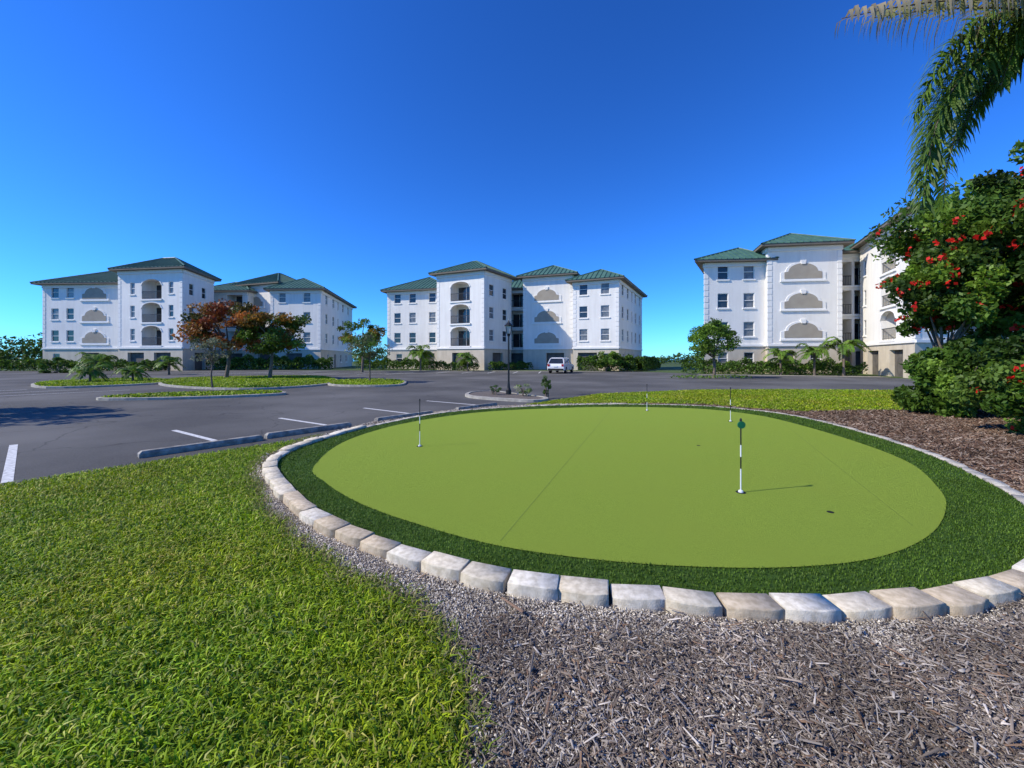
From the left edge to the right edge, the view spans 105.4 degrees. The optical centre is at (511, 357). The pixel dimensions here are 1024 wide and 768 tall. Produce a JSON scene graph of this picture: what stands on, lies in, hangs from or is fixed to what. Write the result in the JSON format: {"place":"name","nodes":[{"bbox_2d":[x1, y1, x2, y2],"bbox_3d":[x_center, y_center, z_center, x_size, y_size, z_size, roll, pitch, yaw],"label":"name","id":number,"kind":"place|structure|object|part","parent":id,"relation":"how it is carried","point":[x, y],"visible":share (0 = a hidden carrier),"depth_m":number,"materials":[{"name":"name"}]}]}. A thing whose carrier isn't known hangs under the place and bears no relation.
{"place":"outdoors","nodes":[
{"label":"outdoors","id":0,"kind":"place"},
{"bbox_2d":[0,389,908,767],"bbox_3d":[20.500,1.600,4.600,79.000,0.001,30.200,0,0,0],"label":"lawn","id":1,"kind":"structure","parent":0,"point":[248,700],"depth_m":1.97,"materials":[{"name":"green plant"}]},
{"bbox_2d":[250,402,1023,767],"bbox_3d":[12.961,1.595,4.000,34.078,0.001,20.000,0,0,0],"label":"mulch bed","id":2,"kind":"object","parent":1,"relation":"on","point":[547,727],"visible":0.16,"depth_m":1.96,"materials":[{"name":"grey gravel"}]},
{"bbox_2d":[262,403,1023,625],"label":"stone edging","id":3,"kind":"object","parent":2,"relation":"on","point":[968,597],"visible":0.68,"depth_m":2.55,"materials":[{"name":"grey stone"}]},
{"bbox_2d":[890,332,1008,418],"bbox_3d":[13.918,0.248,10.797,5.893,2.738,2.456,0,0,0],"label":"hedge shrub","id":4,"kind":"object","parent":2,"relation":"on","point":[933,371],"visible":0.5,"depth_m":10.57,"materials":[{"name":"green plant"}]},
{"bbox_2d":[886,245,1015,347],"bbox_3d":[12.302,-0.754,11.155,2.702,4.771,2.412,0,0,33],"label":"flowering shrub tree","id":5,"kind":"object","parent":2,"relation":"on","point":[976,299],"visible":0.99,"depth_m":10.68,"materials":[{"name":"green plant"}]},
{"bbox_2d":[946,333,1023,433],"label":"flowering shrub","id":6,"kind":"object","parent":2,"relation":"on","point":[998,387],"visible":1,"depth_m":7.96,"materials":[{"name":"green plant"}]},
{"bbox_2d":[278,404,1023,595],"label":"fringe turf","id":7,"kind":"structure","parent":1,"relation":"on","point":[686,571],"depth_m":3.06,"materials":[{"name":"green plant"}]},
{"bbox_2d":[313,407,945,567],"bbox_3d":[1.810,1.550,7.622,9.840,0.001,9.480,0,0,0],"label":"putting green","id":8,"kind":"object","parent":7,"relation":"on","point":[656,485],"visible":1,"depth_m":4.74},
{"bbox_2d":[417,399,421,446],"bbox_3d":[-1.620,1.133,6.850,0.108,0.835,0.108,0,0,0],"label":"putting green flag","id":9,"kind":"object","parent":8,"relation":"on","point":[419,445],"visible":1,"depth_m":6.84,"materials":[{"name":"black metal"}]},
{"bbox_2d":[500,410,912,540],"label":"turf seams","id":10,"kind":"object","parent":8,"relation":"on","point":[594,429],"visible":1,"depth_m":4.61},
{"bbox_2d":[729,387,732,421],"bbox_3d":[5.350,1.133,9.550,0.108,0.835,0.108,0,0,0],"label":"putting green flag","id":11,"kind":"object","parent":8,"relation":"on","point":[730,420],"visible":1,"depth_m":9.54,"materials":[{"name":"black metal"}]},
{"bbox_2d":[735,418,745,493],"bbox_3d":[2.640,1.123,4.500,0.108,0.855,0.108,0,0,0],"label":"putting green flag","id":12,"kind":"object","parent":8,"relation":"on","point":[741,424],"visible":1,"depth_m":4.50,"materials":[{"name":"black metal"}]},
{"bbox_2d":[835,0,1023,216],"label":"tall palm","id":13,"kind":"object","parent":1,"relation":"on","point":[1001,67],"visible":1,"depth_m":6.49,"materials":[{"name":"green plant"}]},
{"bbox_2d":[864,139,1023,407],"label":"flowering tree","id":14,"kind":"object","parent":1,"relation":"on","point":[984,219],"visible":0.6,"depth_m":10.99,"materials":[{"name":"green plant"}]},
{"bbox_2d":[0,362,908,378],"bbox_3d":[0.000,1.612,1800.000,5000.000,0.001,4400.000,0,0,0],"label":"ground","id":15,"kind":"structure","parent":0,"point":[669,367],"depth_m":50.30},
{"bbox_2d":[0,358,84,370],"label":"hedge","id":16,"kind":"object","parent":15,"relation":"on","point":[19,364],"visible":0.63,"depth_m":48.09,"materials":[{"name":"green plant"}]},
{"bbox_2d":[43,349,351,370],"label":"ground floor walls","id":17,"kind":"structure","parent":15,"relation":"on","point":[184,355],"depth_m":53.37,"materials":[{"name":"beige paint"}]},
{"bbox_2d":[43,269,351,350],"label":"walls","id":18,"kind":"structure","parent":17,"relation":"on","point":[294,305],"depth_m":53.26,"materials":[{"name":"white paint"}]},
{"bbox_2d":[142,291,241,346],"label":"railings","id":19,"kind":"object","parent":18,"relation":"attached to","point":[148,319],"visible":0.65,"depth_m":50.41,"materials":[{"name":"metal"}]},
{"bbox_2d":[30,257,355,306],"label":"roof","id":20,"kind":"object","parent":18,"relation":"on","point":[252,280],"visible":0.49,"depth_m":55.14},
{"bbox_2d":[30,266,356,307],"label":"fascia","id":21,"kind":"structure","parent":18,"relation":"on","point":[195,272],"depth_m":53.06,"materials":[{"name":"white paint"}]},
{"bbox_2d":[42,269,352,362],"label":"trim","id":22,"kind":"structure","parent":18,"relation":"attached to","point":[102,286],"depth_m":53.18,"materials":[{"name":"white paint"}]},
{"bbox_2d":[82,288,262,342],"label":"panels","id":23,"kind":"object","parent":22,"relation":"attached to","point":[93,315],"visible":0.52,"depth_m":53.11,"materials":[{"name":"beige paint"}]},
{"bbox_2d":[53,284,347,361],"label":"windows","id":24,"kind":"structure","parent":18,"relation":"attached to","point":[71,316],"depth_m":53.50,"materials":[{"name":"black glass"}]},
{"bbox_2d":[53,282,347,357],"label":"window blinds","id":25,"kind":"object","parent":18,"relation":"attached to","point":[71,294],"depth_m":53.65,"materials":[{"name":"white plastic"}]},
{"bbox_2d":[85,353,334,369],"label":"doors","id":26,"kind":"structure","parent":17,"relation":"attached to","point":[137,357],"depth_m":53.60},
{"bbox_2d":[206,353,333,369],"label":"hedge","id":27,"kind":"object","parent":15,"relation":"on","point":[260,362],"visible":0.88,"depth_m":52.41,"materials":[{"name":"green plant"}]},
{"bbox_2d":[0,332,703,363],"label":"distant trees","id":28,"kind":"object","parent":15,"relation":"on","point":[11,353],"visible":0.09,"depth_m":76.73,"materials":[{"name":"green plant"}]},
{"bbox_2d":[352,354,371,363],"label":"palm","id":29,"kind":"object","parent":15,"relation":"on","point":[358,358],"visible":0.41,"depth_m":52.03,"materials":[{"name":"green plant"}]},
{"bbox_2d":[356,357,431,369],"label":"hedge","id":30,"kind":"object","parent":15,"relation":"on","point":[386,362],"visible":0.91,"depth_m":53.67,"materials":[{"name":"green plant"}]},
{"bbox_2d":[429,360,478,370],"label":"hedge","id":31,"kind":"object","parent":15,"relation":"on","point":[438,365],"visible":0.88,"depth_m":49.53,"materials":[{"name":"green plant"}]},
{"bbox_2d":[488,360,532,370],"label":"hedge","id":32,"kind":"object","parent":15,"relation":"on","point":[501,364],"visible":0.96,"depth_m":51.52,"materials":[{"name":"green plant"}]},
{"bbox_2d":[387,349,641,370],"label":"ground floor walls","id":33,"kind":"structure","parent":15,"relation":"on","point":[537,358],"depth_m":53.48,"materials":[{"name":"beige paint"}]},
{"bbox_2d":[421,353,596,369],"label":"doors","id":34,"kind":"structure","parent":33,"relation":"attached to","point":[516,357],"depth_m":54.26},
{"bbox_2d":[387,274,641,348],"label":"walls","id":35,"kind":"structure","parent":33,"relation":"on","point":[594,300],"depth_m":53.52,"materials":[{"name":"white paint"}]},
{"bbox_2d":[451,292,522,346],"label":"railings","id":36,"kind":"object","parent":35,"relation":"attached to","point":[520,322],"visible":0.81,"depth_m":58.24,"materials":[{"name":"metal"}]},
{"bbox_2d":[395,285,627,360],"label":"windows","id":37,"kind":"structure","parent":35,"relation":"attached to","point":[462,334],"depth_m":55.19,"materials":[{"name":"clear glass"}]},
{"bbox_2d":[381,267,646,297],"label":"fascia","id":38,"kind":"structure","parent":35,"relation":"on","point":[630,284],"depth_m":52.92,"materials":[{"name":"white paint"}]},
{"bbox_2d":[380,260,647,295],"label":"roof seams","id":39,"kind":"object","parent":38,"relation":"on","point":[488,266],"visible":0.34,"depth_m":54.45,"materials":[{"name":"green metal"}]},
{"bbox_2d":[384,261,644,293],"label":"roof","id":40,"kind":"structure","parent":35,"relation":"on","point":[567,271],"depth_m":54.86,"materials":[{"name":"tile"}]},
{"bbox_2d":[387,271,642,358],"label":"trim","id":41,"kind":"structure","parent":35,"relation":"attached to","point":[573,299],"depth_m":53.36,"materials":[{"name":"white paint"}]},
{"bbox_2d":[534,289,558,342],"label":"panels","id":42,"kind":"object","parent":41,"relation":"attached to","point":[547,316],"visible":1,"depth_m":54.35,"materials":[{"name":"beige paint"}]},
{"bbox_2d":[410,283,637,356],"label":"window blinds","id":43,"kind":"object","parent":35,"relation":"attached to","point":[583,333],"depth_m":51.31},
{"bbox_2d":[576,355,635,371],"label":"hedge","id":44,"kind":"object","parent":15,"relation":"on","point":[585,362],"visible":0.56,"depth_m":47.70,"materials":[{"name":"green plant"}]},
{"bbox_2d":[632,355,661,370],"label":"hedge","id":45,"kind":"object","parent":15,"relation":"on","point":[645,363],"visible":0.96,"depth_m":51.65,"materials":[{"name":"green plant"}]},
{"bbox_2d":[681,356,867,375],"bbox_3d":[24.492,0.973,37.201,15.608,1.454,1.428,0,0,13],"label":"hedge","id":46,"kind":"object","parent":15,"relation":"on","point":[773,367],"visible":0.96,"depth_m":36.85,"materials":[{"name":"green plant"}]},
{"bbox_2d":[704,343,944,377],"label":"ground floor walls","id":47,"kind":"structure","parent":15,"relation":"on","point":[886,360],"depth_m":39.08,"materials":[{"name":"beige paint"}]},
{"bbox_2d":[783,350,902,376],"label":"doors","id":48,"kind":"structure","parent":47,"relation":"attached to","point":[898,359],"depth_m":37.52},
{"bbox_2d":[704,221,1020,343],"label":"walls","id":49,"kind":"structure","parent":47,"relation":"on","point":[735,316],"depth_m":39.77,"materials":[{"name":"white paint"}]},
{"bbox_2d":[718,262,865,363],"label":"window blinds","id":50,"kind":"object","parent":49,"relation":"attached to","point":[748,326],"depth_m":40.92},
{"bbox_2d":[696,204,914,259],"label":"roof","id":51,"kind":"structure","parent":49,"relation":"on","point":[736,254],"depth_m":40.68,"materials":[{"name":"tile"}]},
{"bbox_2d":[695,205,923,273],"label":"fascia","id":52,"kind":"structure","parent":49,"relation":"on","point":[762,247],"depth_m":39.35,"materials":[{"name":"white paint"}]},
{"bbox_2d":[694,200,948,259],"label":"roof seams","id":53,"kind":"object","parent":49,"relation":"on","point":[808,235],"visible":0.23,"depth_m":40.56,"materials":[{"name":"green metal"}]},
{"bbox_2d":[703,213,945,365],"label":"trim","id":54,"kind":"structure","parent":49,"relation":"attached to","point":[803,291],"depth_m":39.64,"materials":[{"name":"white paint"}]},
{"bbox_2d":[784,263,821,337],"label":"panels","id":55,"kind":"object","parent":54,"relation":"attached to","point":[800,300],"visible":1,"depth_m":39.43,"materials":[{"name":"beige paint"}]},
{"bbox_2d":[718,267,961,362],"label":"windows","id":56,"kind":"structure","parent":49,"relation":"attached to","point":[722,302],"depth_m":41.17,"materials":[{"name":"black glass"}]},
{"bbox_2d":[842,257,973,341],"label":"railings","id":57,"kind":"object","parent":49,"relation":"attached to","point":[886,304],"visible":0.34,"depth_m":35.15,"materials":[{"name":"grey metal"}]},
{"bbox_2d":[0,370,914,484],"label":"parking lot road","id":58,"kind":"structure","parent":0,"point":[62,431],"depth_m":13.45,"materials":[{"name":"grey asphalt"}]},
{"bbox_2d":[36,357,79,372],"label":"bush","id":59,"kind":"object","parent":58,"relation":"on","point":[63,361],"visible":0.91,"depth_m":41.74,"materials":[{"name":"green plant"}]},
{"bbox_2d":[75,352,116,366],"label":"palm","id":60,"kind":"object","parent":58,"relation":"on","point":[86,355],"visible":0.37,"depth_m":41.74,"materials":[{"name":"green plant"}]},
{"bbox_2d":[75,355,121,373],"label":"palm","id":61,"kind":"object","parent":58,"relation":"on","point":[99,358],"visible":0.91,"depth_m":38.33,"materials":[{"name":"green plant"}]},
{"bbox_2d":[31,377,170,388],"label":"traffic island","id":62,"kind":"structure","parent":58,"relation":"on","point":[87,383],"depth_m":22.97,"materials":[{"name":"plant"}]},
{"bbox_2d":[65,365,113,381],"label":"palm","id":63,"kind":"object","parent":62,"relation":"on","point":[93,374],"visible":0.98,"depth_m":24.26,"materials":[{"name":"green plant"}]},
{"bbox_2d":[111,365,153,380],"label":"palm","id":64,"kind":"object","parent":62,"relation":"on","point":[133,373],"visible":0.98,"depth_m":25.11,"materials":[{"name":"green plant"}]},
{"bbox_2d":[83,358,170,370],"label":"hedge","id":65,"kind":"object","parent":58,"relation":"on","point":[147,362],"visible":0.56,"depth_m":47.32,"materials":[{"name":"green plant"}]},
{"bbox_2d":[153,356,185,374],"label":"palm","id":66,"kind":"object","parent":58,"relation":"on","point":[168,360],"visible":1,"depth_m":37.41,"materials":[{"name":"green plant"}]},
{"bbox_2d":[96,389,285,400],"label":"traffic island","id":67,"kind":"structure","parent":58,"relation":"on","point":[197,394],"depth_m":15.68,"materials":[{"name":"plant"}]},
{"bbox_2d":[137,435,263,458],"bbox_3d":[-5.450,1.552,6.950,0.160,0.104,1.760,0,0,39],"label":"wheel stop","id":68,"kind":"object","parent":58,"relation":"on","point":[188,447],"visible":1,"depth_m":6.80,"materials":[{"name":"grey concrete"}]},
{"bbox_2d":[158,375,336,389],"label":"traffic island","id":69,"kind":"structure","parent":58,"relation":"on","point":[258,382],"depth_m":23.32,"materials":[{"name":"plant"}]},
{"bbox_2d":[188,337,235,387],"bbox_3d":[-15.212,0.246,19.957,2.016,2.709,1.521,0,0,-14],"label":"young tree","id":70,"kind":"object","parent":69,"relation":"on","point":[203,346],"visible":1,"depth_m":19.84,"materials":[{"name":"green plant"}]},
{"bbox_2d":[171,298,267,376],"bbox_3d":[-21.310,-1.469,29.424,6.604,6.138,5.203,0,0,0],"label":"flowering tree","id":71,"kind":"object","parent":69,"relation":"on","point":[204,319],"visible":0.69,"depth_m":28.56,"materials":[{"name":"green plant"}]},
{"bbox_2d":[234,311,311,377],"bbox_3d":[-17.675,-0.952,29.092,4.861,5.105,5.051,0,0,-42],"label":"shade tree","id":72,"kind":"object","parent":69,"relation":"on","point":[273,342],"visible":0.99,"depth_m":28.50,"materials":[{"name":"green plant"}]},
{"bbox_2d":[1,372,539,482],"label":"parking lines","id":73,"kind":"object","parent":58,"relation":"on","point":[9,470],"visible":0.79,"depth_m":6.53,"materials":[{"name":"paint"}]},
{"bbox_2d":[264,422,351,438],"bbox_3d":[-4.350,1.552,8.450,0.160,0.104,1.760,0,0,39],"label":"wheel stop","id":74,"kind":"object","parent":58,"relation":"on","point":[277,434],"visible":0.95,"depth_m":8.30,"materials":[{"name":"grey concrete"}]},
{"bbox_2d":[337,318,386,371],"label":"flowering tree","id":75,"kind":"object","parent":58,"relation":"on","point":[345,337],"visible":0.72,"depth_m":43.40,"materials":[{"name":"green plant"}]},
{"bbox_2d":[327,378,405,386],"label":"traffic island","id":76,"kind":"structure","parent":58,"relation":"on","point":[373,382],"depth_m":23.03,"materials":[{"name":"plant"}]},
{"bbox_2d":[344,333,392,380],"bbox_3d":[-9.433,-0.031,25.413,2.771,3.263,2.628,0,0,24],"label":"young tree","id":77,"kind":"object","parent":76,"relation":"on","point":[368,343],"visible":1,"depth_m":25.20,"materials":[{"name":"green plant"}]},
{"bbox_2d":[374,411,433,420],"bbox_3d":[-2.850,1.552,10.450,0.160,0.104,1.760,0,0,39],"label":"wheel stop","id":78,"kind":"object","parent":58,"relation":"on","point":[400,415],"visible":0.81,"depth_m":10.30,"materials":[{"name":"grey concrete"}]},
{"bbox_2d":[406,344,436,370],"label":"palm","id":79,"kind":"object","parent":58,"relation":"on","point":[418,352],"visible":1,"depth_m":49.23,"materials":[{"name":"green plant"}]},
{"bbox_2d":[455,352,479,370],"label":"palm","id":80,"kind":"object","parent":58,"relation":"on","point":[467,355],"visible":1,"depth_m":46.93,"materials":[{"name":"green plant"}]},
{"bbox_2d":[455,402,496,409],"bbox_3d":[-1.120,1.552,12.500,0.160,0.104,1.760,0,0,39],"label":"wheel stop","id":81,"kind":"object","parent":58,"relation":"on","point":[477,405],"visible":0.91,"depth_m":12.40,"materials":[{"name":"grey concrete"}]},
{"bbox_2d":[540,375,551,398],"bbox_3d":[1.331,1.131,15.370,0.389,0.951,0.510,0,0,-24],"label":"bush","id":82,"kind":"object","parent":58,"relation":"on","point":[545,390],"visible":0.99,"depth_m":15.30,"materials":[{"name":"green plant"}]},
{"bbox_2d":[547,358,573,372],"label":"parked car","id":83,"kind":"object","parent":58,"relation":"on","point":[561,364],"visible":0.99,"depth_m":40.19,"materials":[{"name":"paint"}]},
{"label":"windows","id":84,"kind":"part","parent":83,"relation":"part of","materials":[{"name":"black glass"}]},
{"bbox_2d":[590,351,621,371],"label":"bush","id":85,"kind":"object","parent":58,"relation":"on","point":[602,360],"visible":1,"depth_m":45.45,"materials":[{"name":"green plant"}]},
{"bbox_2d":[618,354,636,370],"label":"bush","id":86,"kind":"object","parent":58,"relation":"on","point":[631,366],"visible":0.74,"depth_m":46.38,"materials":[{"name":"green plant"}]},
{"bbox_2d":[671,374,751,378],"bbox_3d":[15.484,1.463,30.407,6.076,0.380,1.373,0,0,-5],"label":"hedge","id":87,"kind":"object","parent":58,"relation":"on","point":[721,376],"visible":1,"depth_m":30.16,"materials":[{"name":"green plant"}]},
{"bbox_2d":[687,318,742,377],"bbox_3d":[16.119,-0.826,31.416,4.376,4.951,4.088,0,0,0],"label":"round tree","id":88,"kind":"object","parent":58,"relation":"on","point":[719,330],"visible":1,"depth_m":30.54,"materials":[{"name":"green plant"}]},
{"bbox_2d":[763,348,796,374],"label":"palm","id":89,"kind":"object","parent":58,"relation":"on","point":[781,355],"visible":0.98,"depth_m":36.47,"materials":[{"name":"green plant"}]},
{"bbox_2d":[794,343,839,375],"bbox_3d":[27.601,0.116,35.492,3.389,3.068,3.056,0,0,45],"label":"palm","id":90,"kind":"object","parent":58,"relation":"on","point":[818,351],"visible":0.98,"depth_m":35.40,"materials":[{"name":"green plant"}]},
{"bbox_2d":[822,336,871,375],"bbox_3d":[29.645,-0.146,34.788,3.599,3.593,3.365,0,0,0],"label":"palm","id":91,"kind":"object","parent":58,"relation":"on","point":[844,347],"visible":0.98,"depth_m":34.70,"materials":[{"name":"green plant"}]},
{"bbox_2d":[465,390,547,401],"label":"traffic island","id":92,"kind":"structure","parent":0,"point":[497,396],"depth_m":15.34,"materials":[{"name":"concrete"}]},
{"bbox_2d":[489,385,501,394],"bbox_3d":[-0.684,1.365,16.333,0.488,0.489,0.548,0,0,8],"label":"bush","id":93,"kind":"object","parent":92,"relation":"on","point":[493,390],"visible":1,"depth_m":16.37,"materials":[{"name":"green plant"}]},
{"bbox_2d":[504,320,512,394],"bbox_3d":[-0.140,0.010,16.400,0.340,3.180,0.341,0,0,19],"label":"street lamp","id":94,"kind":"object","parent":92,"relation":"on","point":[508,325],"visible":0.96,"depth_m":16.36,"materials":[{"name":"black metal"}]},
{"bbox_2d":[514,384,531,395],"bbox_3d":[0.448,1.319,15.675,0.778,0.593,0.467,0,0,26],"label":"bush","id":95,"kind":"object","parent":92,"relation":"on","point":[523,391],"visible":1,"depth_m":15.66,"materials":[{"name":"green plant"}]},
{"bbox_2d":[0,0,1023,357],"label":"sky","id":96,"kind":"structure","parent":0,"point":[354,149],"materials":[{"name":"blue"}]},
{"bbox_2d":[699,374,878,376],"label":"sidewalk","id":97,"kind":"structure","parent":0,"point":[793,375],"depth_m":35.59,"materials":[{"name":"concrete"}]}
]}

